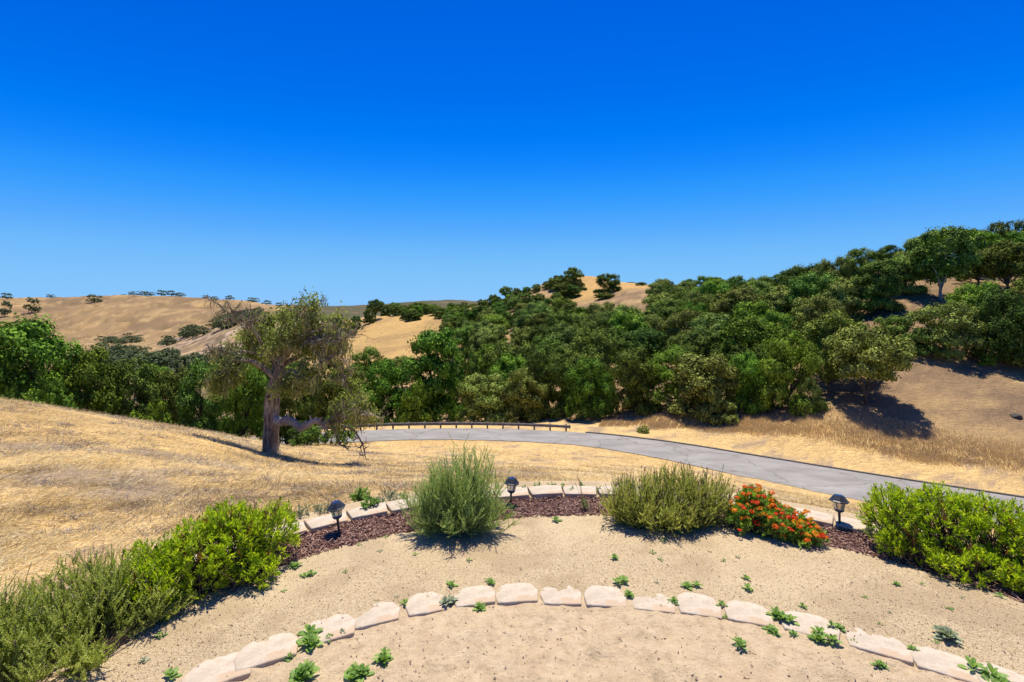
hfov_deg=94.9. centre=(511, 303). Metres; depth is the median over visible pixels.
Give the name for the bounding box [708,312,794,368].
oak tree
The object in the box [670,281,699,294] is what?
oak tree
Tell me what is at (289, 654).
weed
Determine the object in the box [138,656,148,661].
weed
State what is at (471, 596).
edging block
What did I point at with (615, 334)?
oak tree
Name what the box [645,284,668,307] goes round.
oak tree
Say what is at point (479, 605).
weed
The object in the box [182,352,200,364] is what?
oak tree
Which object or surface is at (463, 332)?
oak tree
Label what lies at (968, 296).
oak tree
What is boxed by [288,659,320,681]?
weed
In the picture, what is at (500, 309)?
oak tree
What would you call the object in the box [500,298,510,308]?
oak tree
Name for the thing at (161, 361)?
oak tree
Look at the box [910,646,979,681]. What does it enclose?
edging block
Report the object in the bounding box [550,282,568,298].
oak tree
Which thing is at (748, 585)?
weed
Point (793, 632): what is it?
weed
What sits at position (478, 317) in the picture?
oak tree
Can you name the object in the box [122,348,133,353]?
oak tree
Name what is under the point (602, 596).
edging block
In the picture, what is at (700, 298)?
oak tree
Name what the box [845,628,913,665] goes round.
edging block
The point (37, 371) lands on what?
oak tree
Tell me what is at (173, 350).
oak tree
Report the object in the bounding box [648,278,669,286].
oak tree
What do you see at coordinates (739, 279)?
oak tree
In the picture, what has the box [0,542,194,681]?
needle leaf bush
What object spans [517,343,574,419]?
oak tree
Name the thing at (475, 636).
sand
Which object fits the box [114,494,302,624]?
green shrub
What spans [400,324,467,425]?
oak tree
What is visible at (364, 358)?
oak tree
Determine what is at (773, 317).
oak tree
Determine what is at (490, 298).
oak tree
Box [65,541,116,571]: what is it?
dry weed
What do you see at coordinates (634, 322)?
oak tree
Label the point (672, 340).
oak tree
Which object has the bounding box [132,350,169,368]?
oak tree
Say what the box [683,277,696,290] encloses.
oak tree
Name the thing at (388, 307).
oak tree
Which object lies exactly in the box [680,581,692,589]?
weed
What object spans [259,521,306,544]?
edging block
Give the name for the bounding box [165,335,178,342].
oak tree
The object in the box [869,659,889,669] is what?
weed
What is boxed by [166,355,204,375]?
oak tree
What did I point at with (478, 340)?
oak tree
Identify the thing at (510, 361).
oak tree
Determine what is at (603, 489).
edging block
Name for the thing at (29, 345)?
oak tree
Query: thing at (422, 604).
edging block
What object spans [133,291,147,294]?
oak tree
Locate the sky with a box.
[0,0,1023,305]
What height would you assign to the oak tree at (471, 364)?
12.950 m
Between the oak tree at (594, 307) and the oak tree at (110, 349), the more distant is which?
the oak tree at (110, 349)
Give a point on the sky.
(356, 152)
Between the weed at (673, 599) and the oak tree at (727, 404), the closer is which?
the weed at (673, 599)
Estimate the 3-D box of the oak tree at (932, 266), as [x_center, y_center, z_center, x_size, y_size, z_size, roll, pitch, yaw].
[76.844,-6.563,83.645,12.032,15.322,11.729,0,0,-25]
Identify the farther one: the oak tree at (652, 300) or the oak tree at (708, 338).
the oak tree at (652, 300)
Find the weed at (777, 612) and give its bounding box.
[766,606,799,625]
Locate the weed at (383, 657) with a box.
[371,646,393,666]
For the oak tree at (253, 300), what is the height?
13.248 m
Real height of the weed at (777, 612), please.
0.082 m
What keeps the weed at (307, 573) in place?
on the gravel path
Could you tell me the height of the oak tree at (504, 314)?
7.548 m
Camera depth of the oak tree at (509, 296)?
230.48 m
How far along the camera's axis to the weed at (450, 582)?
4.49 m
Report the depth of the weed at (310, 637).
3.74 m
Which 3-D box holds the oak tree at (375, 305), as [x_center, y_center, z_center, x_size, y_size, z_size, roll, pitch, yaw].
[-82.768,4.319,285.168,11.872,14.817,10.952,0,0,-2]
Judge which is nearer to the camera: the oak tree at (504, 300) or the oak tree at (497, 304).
the oak tree at (497, 304)
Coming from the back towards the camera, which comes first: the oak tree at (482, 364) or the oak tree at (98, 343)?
the oak tree at (98, 343)
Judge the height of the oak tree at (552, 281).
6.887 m
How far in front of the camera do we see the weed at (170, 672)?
3.40 m
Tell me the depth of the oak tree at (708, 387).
58.01 m
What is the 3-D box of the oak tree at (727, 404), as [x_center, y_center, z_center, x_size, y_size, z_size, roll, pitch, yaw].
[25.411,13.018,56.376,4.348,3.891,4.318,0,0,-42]
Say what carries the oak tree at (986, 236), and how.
on the ground at (968, 394)
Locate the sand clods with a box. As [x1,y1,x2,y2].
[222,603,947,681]
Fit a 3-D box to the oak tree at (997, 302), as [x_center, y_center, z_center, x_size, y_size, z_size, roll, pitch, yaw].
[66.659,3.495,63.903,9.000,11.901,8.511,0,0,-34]
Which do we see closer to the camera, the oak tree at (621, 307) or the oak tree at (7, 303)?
the oak tree at (621, 307)
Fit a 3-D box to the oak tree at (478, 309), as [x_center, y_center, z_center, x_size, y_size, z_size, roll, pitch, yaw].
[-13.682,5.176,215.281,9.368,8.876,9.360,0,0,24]
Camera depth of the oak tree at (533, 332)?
121.69 m
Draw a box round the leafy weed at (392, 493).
[375,487,401,502]
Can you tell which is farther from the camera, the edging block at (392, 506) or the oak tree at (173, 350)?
the oak tree at (173, 350)
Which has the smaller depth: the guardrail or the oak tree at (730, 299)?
the guardrail
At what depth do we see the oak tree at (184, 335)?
524.21 m
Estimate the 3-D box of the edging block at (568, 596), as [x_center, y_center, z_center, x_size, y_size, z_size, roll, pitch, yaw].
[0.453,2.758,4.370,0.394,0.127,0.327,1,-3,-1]
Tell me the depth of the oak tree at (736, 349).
65.58 m
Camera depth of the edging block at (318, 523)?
5.71 m
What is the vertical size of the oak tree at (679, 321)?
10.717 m
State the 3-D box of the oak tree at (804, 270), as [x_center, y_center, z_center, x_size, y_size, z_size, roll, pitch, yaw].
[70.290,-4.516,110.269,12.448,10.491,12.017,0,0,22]
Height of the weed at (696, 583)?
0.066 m
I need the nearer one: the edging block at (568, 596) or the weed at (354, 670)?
the weed at (354, 670)
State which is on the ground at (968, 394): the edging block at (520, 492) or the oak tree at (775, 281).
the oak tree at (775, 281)
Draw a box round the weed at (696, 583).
[691,580,702,586]
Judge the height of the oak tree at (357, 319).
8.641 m
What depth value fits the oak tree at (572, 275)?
229.95 m
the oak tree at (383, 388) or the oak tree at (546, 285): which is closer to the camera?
the oak tree at (383, 388)
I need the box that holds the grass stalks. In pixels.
[575,476,583,507]
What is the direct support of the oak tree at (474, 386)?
on the ground at (968, 394)
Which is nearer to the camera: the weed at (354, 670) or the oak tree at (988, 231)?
the weed at (354, 670)
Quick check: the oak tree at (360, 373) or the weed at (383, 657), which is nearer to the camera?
the weed at (383, 657)
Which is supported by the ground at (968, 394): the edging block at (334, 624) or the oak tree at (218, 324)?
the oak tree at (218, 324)
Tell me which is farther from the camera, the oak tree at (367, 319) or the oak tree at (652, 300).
the oak tree at (367, 319)
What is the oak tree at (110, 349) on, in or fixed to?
on the ground at (968, 394)
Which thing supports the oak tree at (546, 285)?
on the ground at (968, 394)
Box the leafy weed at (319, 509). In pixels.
[312,500,329,512]
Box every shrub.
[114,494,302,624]
[637,425,649,433]
[854,480,1023,595]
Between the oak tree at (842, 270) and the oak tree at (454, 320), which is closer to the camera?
the oak tree at (842, 270)
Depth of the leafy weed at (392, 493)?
6.48 m
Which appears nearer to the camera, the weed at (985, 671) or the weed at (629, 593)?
the weed at (985, 671)
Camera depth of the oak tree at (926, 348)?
65.07 m
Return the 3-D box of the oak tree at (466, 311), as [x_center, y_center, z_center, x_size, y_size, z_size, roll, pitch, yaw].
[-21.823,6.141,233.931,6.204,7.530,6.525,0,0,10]
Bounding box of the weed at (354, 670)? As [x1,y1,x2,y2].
[343,662,374,681]
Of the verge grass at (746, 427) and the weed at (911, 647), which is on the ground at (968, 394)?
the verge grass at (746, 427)
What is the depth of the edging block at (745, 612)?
4.08 m
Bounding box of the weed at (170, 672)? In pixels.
[163,666,182,679]
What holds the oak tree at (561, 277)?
on the ground at (968, 394)
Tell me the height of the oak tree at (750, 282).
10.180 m
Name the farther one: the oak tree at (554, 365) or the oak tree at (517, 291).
the oak tree at (517, 291)
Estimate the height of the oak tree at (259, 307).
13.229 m
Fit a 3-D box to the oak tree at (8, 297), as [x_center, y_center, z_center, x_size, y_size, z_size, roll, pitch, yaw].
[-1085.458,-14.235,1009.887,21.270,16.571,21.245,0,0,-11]
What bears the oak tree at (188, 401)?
on the ground at (968, 394)
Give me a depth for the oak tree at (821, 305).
77.19 m
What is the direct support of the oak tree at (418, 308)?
on the ground at (968, 394)
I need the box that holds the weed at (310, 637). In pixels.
[296,624,323,652]
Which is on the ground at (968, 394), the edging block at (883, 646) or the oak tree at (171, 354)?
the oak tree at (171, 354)
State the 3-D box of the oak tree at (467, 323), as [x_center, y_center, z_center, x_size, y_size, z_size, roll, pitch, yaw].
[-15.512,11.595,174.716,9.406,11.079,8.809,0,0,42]
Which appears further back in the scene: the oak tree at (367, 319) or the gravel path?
the oak tree at (367, 319)
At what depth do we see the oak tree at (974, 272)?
89.01 m
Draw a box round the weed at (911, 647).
[906,644,920,650]
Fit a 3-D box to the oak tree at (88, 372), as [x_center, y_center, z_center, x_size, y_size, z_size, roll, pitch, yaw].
[-47.232,10.982,52.079,8.705,13.314,8.997,0,0,36]
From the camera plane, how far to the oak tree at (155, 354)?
236.31 m
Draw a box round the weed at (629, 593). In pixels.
[624,589,634,596]
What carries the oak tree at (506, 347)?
on the ground at (968, 394)
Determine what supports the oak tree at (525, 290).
on the ground at (968, 394)
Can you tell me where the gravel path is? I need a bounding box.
[10,481,1023,681]
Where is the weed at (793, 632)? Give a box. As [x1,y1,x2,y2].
[789,629,798,635]
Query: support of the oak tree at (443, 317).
on the ground at (968, 394)
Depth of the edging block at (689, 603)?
4.19 m
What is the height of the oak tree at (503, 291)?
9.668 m
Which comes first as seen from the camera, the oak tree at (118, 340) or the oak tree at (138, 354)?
the oak tree at (138, 354)
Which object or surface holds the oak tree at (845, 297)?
on the ground at (968, 394)
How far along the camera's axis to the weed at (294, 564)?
4.82 m
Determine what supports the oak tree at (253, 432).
on the ground at (968, 394)
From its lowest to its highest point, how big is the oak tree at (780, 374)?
10.616 m
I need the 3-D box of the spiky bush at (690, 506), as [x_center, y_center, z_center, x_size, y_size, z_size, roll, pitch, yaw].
[1.941,2.341,5.768,1.816,0.812,1.087,0,0,0]
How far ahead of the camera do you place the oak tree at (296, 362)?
135.87 m
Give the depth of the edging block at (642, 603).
4.21 m
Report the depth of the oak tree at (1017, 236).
96.42 m
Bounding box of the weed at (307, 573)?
[299,569,316,576]
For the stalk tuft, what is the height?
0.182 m
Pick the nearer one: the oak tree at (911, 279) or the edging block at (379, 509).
the edging block at (379, 509)
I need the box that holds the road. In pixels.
[250,428,1023,523]
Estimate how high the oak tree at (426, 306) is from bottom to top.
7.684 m
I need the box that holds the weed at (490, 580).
[485,577,494,583]
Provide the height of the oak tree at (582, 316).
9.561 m
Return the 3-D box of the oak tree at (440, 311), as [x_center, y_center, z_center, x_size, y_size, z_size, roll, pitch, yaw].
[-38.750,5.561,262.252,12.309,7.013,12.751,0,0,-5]
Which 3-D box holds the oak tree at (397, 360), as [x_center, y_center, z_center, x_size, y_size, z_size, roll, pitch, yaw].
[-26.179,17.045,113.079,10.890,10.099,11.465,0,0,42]
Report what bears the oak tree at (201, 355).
on the ground at (968, 394)
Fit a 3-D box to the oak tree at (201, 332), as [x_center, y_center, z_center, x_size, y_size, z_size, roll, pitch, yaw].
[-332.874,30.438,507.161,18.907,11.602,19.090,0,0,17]
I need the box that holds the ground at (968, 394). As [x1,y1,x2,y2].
[0,270,1023,607]
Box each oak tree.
[0,293,12,298]
[0,300,12,315]
[0,311,86,400]
[1,365,46,393]
[19,366,78,409]
[23,297,41,312]
[34,343,128,416]
[85,294,102,301]
[88,342,109,350]
[97,356,121,368]
[100,356,164,421]
[102,343,122,362]
[109,354,127,365]
[110,339,126,343]
[113,348,126,353]
[116,344,136,349]
[118,350,148,366]
[122,332,131,337]
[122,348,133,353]
[128,337,145,342]
[128,395,174,424]
[131,348,148,357]
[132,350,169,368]
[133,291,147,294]
[134,364,170,389]
[135,354,177,368]
[136,345,152,354]
[137,352,163,366]
[150,365,191,425]
[152,355,187,373]
[155,290,165,295]
[157,337,176,345]
[160,352,181,367]
[161,347,181,354]
[165,290,178,295]
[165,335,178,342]
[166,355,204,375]
[176,356,233,435]
[178,330,191,337]
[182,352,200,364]
[186,353,210,369]
[187,328,197,337]
[193,326,210,335]
[198,286,388,458]
[210,320,227,329]
[217,349,247,367]
[217,363,268,439]
[239,356,287,435]
[245,297,259,301]
[254,306,264,315]
[279,366,323,444]
[287,419,324,446]
[288,360,307,369]
[299,359,362,429]
[321,407,356,446]
[332,376,377,409]
[333,314,342,327]
[339,318,357,333]
[340,363,365,397]
[350,344,392,386]
[351,315,362,328]
[356,358,412,426]
[363,308,375,322]
[366,298,384,317]
[380,305,387,316]
[381,354,416,388]
[386,302,395,315]
[388,302,404,315]
[397,379,432,425]
[399,308,408,319]
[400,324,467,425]
[404,310,422,320]
[412,305,423,316]
[421,303,431,313]
[428,306,435,313]
[432,307,448,317]
[438,314,455,329]
[439,321,453,330]
[444,310,454,315]
[444,317,457,334]
[449,345,481,411]
[452,324,476,352]
[453,311,466,319]
[453,372,515,422]
[456,317,469,328]
[461,320,476,339]
[463,303,477,312]
[463,308,470,319]
[466,343,494,395]
[467,310,475,322]
[467,318,493,350]
[467,330,498,371]
[472,305,489,321]
[475,313,480,322]
[477,299,487,305]
[478,323,509,343]
[479,337,537,396]
[480,310,495,323]
[481,313,509,339]
[486,294,496,306]
[487,352,525,406]
[488,301,507,313]
[491,296,501,306]
[494,306,505,314]
[496,366,550,422]
[499,286,513,296]
[499,310,511,326]
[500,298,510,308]
[505,294,516,298]
[506,296,522,310]
[507,311,521,326]
[509,326,531,347]
[512,288,520,295]
[513,308,541,329]
[514,302,527,311]
[517,292,532,303]
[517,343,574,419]
[521,300,554,328]
[522,286,530,293]
[522,317,541,330]
[524,324,550,354]
[525,334,565,363]
[528,311,556,333]
[529,294,540,306]
[531,284,540,291]
[536,292,545,300]
[536,297,559,314]
[536,309,582,344]
[541,281,549,288]
[543,323,582,361]
[547,277,561,288]
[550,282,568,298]
[552,292,563,303]
[553,275,565,282]
[553,297,576,308]
[558,351,617,402]
[560,302,577,313]
[563,267,584,285]
[564,284,582,297]
[564,324,621,388]
[564,356,621,418]
[567,306,588,326]
[568,312,587,328]
[582,309,616,346]
[586,301,617,332]
[593,273,621,293]
[593,293,614,297]
[604,325,632,366]
[608,309,649,356]
[609,343,666,417]
[610,303,644,321]
[624,327,669,381]
[641,292,680,314]
[641,297,683,340]
[641,312,666,348]
[644,342,701,404]
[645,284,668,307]
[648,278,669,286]
[655,307,715,350]
[660,280,675,289]
[662,284,673,293]
[663,331,689,365]
[664,352,744,426]
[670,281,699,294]
[670,288,695,302]
[679,300,708,329]
[680,328,729,376]
[681,291,722,320]
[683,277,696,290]
[685,310,733,355]
[691,275,710,289]
[692,279,733,314]
[704,276,724,288]
[705,396,738,426]
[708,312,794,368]
[709,285,765,321]
[720,275,746,288]
[722,349,774,415]
[725,341,781,389]
[729,283,742,289]
[730,300,771,329]
[738,278,769,288]
[747,274,774,285]
[748,280,774,308]
[751,333,830,418]
[753,309,802,361]
[756,285,785,310]
[762,284,812,322]
[770,273,795,286]
[778,266,802,286]
[781,270,847,326]
[782,261,818,284]
[788,296,846,331]
[794,293,850,345]
[797,309,871,377]
[797,373,826,410]
[810,254,853,291]
[813,349,844,393]
[821,276,865,322]
[821,322,920,403]
[844,245,880,277]
[849,258,905,312]
[870,244,902,265]
[873,315,920,344]
[890,254,930,293]
[892,236,947,272]
[896,325,939,358]
[897,222,983,299]
[900,300,988,352]
[934,331,965,361]
[944,229,1006,258]
[944,278,1007,331]
[949,228,1002,257]
[952,247,1006,284]
[960,285,1023,363]
[976,239,1023,292]
[977,353,996,365]
[985,219,1023,239]
[989,331,1023,366]
[999,230,1023,262]
[1008,278,1023,321]
[1011,275,1023,285]
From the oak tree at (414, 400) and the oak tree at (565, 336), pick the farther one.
the oak tree at (565, 336)
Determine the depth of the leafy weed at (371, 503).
6.12 m
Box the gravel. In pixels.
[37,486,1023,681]
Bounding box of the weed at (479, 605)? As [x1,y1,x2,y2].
[472,600,486,609]
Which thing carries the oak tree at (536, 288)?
on the ground at (968, 394)
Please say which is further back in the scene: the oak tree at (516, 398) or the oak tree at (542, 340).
the oak tree at (542, 340)
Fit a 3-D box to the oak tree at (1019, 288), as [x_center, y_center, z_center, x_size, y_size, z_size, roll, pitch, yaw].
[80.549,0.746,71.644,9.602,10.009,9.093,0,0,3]
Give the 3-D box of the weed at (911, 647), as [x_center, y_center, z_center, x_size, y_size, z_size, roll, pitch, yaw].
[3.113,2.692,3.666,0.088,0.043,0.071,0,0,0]
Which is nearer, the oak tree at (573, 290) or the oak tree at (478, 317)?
the oak tree at (478, 317)
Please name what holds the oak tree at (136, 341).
on the ground at (968, 394)
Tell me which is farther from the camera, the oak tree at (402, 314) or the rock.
the oak tree at (402, 314)
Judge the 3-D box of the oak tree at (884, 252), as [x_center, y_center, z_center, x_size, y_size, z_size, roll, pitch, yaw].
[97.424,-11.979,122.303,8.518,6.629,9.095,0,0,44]
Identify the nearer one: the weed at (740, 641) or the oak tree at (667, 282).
the weed at (740, 641)
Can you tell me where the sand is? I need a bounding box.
[159,595,964,681]
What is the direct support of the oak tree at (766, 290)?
on the ground at (968, 394)
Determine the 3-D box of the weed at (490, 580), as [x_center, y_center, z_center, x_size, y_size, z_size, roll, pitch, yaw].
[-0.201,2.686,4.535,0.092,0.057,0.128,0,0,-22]
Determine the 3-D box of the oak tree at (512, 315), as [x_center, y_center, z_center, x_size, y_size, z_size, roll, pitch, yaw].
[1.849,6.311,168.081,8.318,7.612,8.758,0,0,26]
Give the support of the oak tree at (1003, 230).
on the ground at (968, 394)
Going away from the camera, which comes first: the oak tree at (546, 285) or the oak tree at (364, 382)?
the oak tree at (364, 382)
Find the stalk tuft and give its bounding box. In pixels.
[580,495,590,510]
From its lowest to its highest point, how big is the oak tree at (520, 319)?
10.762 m
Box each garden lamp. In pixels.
[327,500,345,531]
[505,477,518,504]
[829,494,848,522]
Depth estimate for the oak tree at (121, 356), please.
228.80 m
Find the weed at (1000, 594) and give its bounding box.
[992,591,1006,596]
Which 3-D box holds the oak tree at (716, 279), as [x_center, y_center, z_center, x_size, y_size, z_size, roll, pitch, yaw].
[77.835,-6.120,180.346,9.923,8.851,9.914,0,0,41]
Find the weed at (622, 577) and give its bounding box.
[612,575,628,583]
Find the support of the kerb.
on the road
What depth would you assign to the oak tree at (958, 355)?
63.38 m
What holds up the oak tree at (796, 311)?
on the ground at (968, 394)
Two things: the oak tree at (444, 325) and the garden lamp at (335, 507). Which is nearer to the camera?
the garden lamp at (335, 507)
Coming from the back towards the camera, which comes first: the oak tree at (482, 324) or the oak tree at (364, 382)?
the oak tree at (482, 324)
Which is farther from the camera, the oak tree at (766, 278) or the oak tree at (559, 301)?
the oak tree at (559, 301)
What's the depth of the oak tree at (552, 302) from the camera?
163.42 m
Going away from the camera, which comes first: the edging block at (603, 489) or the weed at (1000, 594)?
the weed at (1000, 594)
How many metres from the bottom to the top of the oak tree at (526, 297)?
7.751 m
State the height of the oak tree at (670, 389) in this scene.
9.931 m
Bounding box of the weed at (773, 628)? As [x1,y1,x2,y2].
[761,623,780,635]
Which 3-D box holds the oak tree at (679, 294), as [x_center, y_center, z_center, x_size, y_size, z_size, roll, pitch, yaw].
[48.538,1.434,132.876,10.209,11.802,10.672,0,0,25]
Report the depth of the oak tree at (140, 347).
418.14 m
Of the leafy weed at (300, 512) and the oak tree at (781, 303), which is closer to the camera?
the leafy weed at (300, 512)
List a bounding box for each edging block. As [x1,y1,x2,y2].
[181,652,250,681]
[234,633,297,670]
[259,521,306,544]
[298,614,355,647]
[304,511,347,531]
[346,502,387,519]
[355,602,399,629]
[385,498,421,513]
[405,591,449,616]
[453,585,495,607]
[493,486,528,499]
[496,582,537,605]
[527,485,562,498]
[540,585,581,606]
[562,485,595,497]
[583,585,626,607]
[596,485,618,497]
[631,594,674,613]
[675,592,721,619]
[724,600,773,627]
[779,611,839,644]
[787,506,832,526]
[834,515,881,536]
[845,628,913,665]
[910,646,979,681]
[971,662,1023,681]
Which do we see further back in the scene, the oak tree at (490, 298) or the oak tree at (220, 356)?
the oak tree at (490, 298)
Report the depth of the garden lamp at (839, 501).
5.67 m
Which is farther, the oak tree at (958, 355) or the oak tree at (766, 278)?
the oak tree at (766, 278)
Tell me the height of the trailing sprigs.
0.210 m
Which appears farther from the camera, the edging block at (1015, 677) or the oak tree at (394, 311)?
the oak tree at (394, 311)
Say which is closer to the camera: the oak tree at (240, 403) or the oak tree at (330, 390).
the oak tree at (240, 403)
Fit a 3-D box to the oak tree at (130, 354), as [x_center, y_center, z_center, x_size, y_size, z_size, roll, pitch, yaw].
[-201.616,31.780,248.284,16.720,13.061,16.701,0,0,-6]
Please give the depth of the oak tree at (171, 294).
1037.24 m
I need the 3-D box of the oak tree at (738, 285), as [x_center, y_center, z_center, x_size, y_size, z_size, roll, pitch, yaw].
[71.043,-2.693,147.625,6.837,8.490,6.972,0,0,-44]
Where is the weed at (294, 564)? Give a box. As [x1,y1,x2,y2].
[289,561,302,567]
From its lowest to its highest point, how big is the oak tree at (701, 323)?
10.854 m
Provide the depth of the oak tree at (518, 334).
126.37 m
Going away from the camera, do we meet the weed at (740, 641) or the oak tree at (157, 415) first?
the weed at (740, 641)
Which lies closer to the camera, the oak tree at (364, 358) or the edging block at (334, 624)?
the edging block at (334, 624)
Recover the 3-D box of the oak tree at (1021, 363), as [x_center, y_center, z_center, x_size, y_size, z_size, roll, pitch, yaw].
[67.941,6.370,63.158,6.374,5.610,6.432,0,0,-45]
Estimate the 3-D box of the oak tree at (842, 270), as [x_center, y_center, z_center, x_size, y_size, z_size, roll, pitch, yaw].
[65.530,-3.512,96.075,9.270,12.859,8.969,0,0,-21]
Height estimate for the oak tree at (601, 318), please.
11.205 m
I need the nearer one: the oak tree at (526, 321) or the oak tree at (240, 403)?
the oak tree at (240, 403)
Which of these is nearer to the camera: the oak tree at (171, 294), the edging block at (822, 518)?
the edging block at (822, 518)
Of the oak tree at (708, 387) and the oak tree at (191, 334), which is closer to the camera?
the oak tree at (708, 387)
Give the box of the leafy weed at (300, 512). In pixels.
[290,503,310,518]
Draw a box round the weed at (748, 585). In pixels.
[742,583,753,590]
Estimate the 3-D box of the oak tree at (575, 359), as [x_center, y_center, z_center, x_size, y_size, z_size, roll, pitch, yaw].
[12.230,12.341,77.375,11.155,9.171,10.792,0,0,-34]
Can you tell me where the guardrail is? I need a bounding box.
[316,421,570,430]
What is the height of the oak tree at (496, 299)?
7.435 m
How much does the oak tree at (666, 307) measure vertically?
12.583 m
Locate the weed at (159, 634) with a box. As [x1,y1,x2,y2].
[154,631,168,637]
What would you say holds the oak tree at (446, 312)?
on the ground at (968, 394)
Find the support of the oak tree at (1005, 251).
on the ground at (968, 394)
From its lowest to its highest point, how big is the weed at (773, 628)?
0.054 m
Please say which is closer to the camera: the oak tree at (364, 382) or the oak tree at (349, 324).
the oak tree at (364, 382)
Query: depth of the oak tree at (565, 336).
101.65 m
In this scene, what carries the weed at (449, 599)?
on the gravel path
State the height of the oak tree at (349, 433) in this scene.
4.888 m
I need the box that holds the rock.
[1009,413,1022,417]
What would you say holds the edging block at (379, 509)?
on the gravel path
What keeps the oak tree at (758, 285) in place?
on the ground at (968, 394)
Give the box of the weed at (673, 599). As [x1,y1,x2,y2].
[667,596,678,604]
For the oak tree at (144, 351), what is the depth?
335.57 m
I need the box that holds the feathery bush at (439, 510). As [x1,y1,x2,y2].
[395,432,520,537]
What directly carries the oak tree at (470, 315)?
on the ground at (968, 394)
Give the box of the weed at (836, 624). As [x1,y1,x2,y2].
[827,620,845,631]
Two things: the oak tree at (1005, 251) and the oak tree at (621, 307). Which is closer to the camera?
the oak tree at (1005, 251)
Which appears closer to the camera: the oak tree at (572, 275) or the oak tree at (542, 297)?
the oak tree at (542, 297)
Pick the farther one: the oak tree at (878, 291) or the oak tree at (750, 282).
the oak tree at (750, 282)
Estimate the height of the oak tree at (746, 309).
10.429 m
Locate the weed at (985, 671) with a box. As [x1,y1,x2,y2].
[957,655,1010,681]
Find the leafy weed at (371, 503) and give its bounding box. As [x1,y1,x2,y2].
[360,496,379,508]
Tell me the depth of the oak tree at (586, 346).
80.33 m
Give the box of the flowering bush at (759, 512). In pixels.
[722,483,828,548]
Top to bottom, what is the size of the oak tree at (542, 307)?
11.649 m
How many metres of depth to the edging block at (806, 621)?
3.93 m
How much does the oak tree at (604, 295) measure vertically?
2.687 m
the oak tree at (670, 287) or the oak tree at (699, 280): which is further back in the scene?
the oak tree at (699, 280)
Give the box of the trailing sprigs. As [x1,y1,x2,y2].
[90,590,197,655]
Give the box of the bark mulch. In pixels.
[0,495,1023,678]
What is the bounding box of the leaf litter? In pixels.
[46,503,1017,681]
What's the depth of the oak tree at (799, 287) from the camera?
89.67 m
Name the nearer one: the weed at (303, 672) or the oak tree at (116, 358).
the weed at (303, 672)
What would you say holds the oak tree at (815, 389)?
on the ground at (968, 394)
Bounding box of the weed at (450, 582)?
[446,580,458,586]
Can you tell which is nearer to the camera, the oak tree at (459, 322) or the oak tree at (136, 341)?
the oak tree at (459, 322)
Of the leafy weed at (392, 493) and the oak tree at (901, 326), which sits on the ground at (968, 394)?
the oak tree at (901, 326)
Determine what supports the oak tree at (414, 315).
on the ground at (968, 394)
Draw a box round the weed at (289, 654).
[280,652,293,661]
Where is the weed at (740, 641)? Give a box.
[732,636,746,649]
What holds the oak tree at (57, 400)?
on the ground at (968, 394)
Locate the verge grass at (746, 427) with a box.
[598,406,1023,481]
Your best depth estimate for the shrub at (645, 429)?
55.25 m
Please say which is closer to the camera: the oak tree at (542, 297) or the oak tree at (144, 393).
the oak tree at (144, 393)
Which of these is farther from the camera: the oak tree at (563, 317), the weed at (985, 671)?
the oak tree at (563, 317)
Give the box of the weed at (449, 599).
[439,595,458,604]
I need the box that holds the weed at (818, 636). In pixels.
[806,625,842,643]
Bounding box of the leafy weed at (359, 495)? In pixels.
[348,486,370,501]
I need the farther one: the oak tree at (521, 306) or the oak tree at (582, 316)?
the oak tree at (521, 306)
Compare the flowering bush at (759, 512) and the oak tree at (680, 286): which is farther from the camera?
the oak tree at (680, 286)
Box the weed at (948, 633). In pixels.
[930,625,962,644]
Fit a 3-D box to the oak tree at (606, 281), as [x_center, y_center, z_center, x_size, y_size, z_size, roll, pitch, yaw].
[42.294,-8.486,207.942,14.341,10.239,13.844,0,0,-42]
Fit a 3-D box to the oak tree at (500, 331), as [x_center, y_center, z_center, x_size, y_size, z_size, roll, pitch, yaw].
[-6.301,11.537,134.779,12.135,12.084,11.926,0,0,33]
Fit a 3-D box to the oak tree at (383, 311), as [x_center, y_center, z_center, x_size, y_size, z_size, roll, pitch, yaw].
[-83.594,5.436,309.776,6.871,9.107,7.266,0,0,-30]
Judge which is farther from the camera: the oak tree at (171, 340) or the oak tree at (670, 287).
the oak tree at (171, 340)
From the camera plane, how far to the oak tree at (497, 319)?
153.22 m
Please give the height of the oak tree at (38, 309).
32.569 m
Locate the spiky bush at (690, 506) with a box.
[598,456,739,535]
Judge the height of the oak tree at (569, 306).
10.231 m
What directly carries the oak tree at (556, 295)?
on the ground at (968, 394)
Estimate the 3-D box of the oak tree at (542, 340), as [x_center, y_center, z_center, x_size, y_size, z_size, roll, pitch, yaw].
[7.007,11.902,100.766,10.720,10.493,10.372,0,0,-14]
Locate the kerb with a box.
[585,431,1023,497]

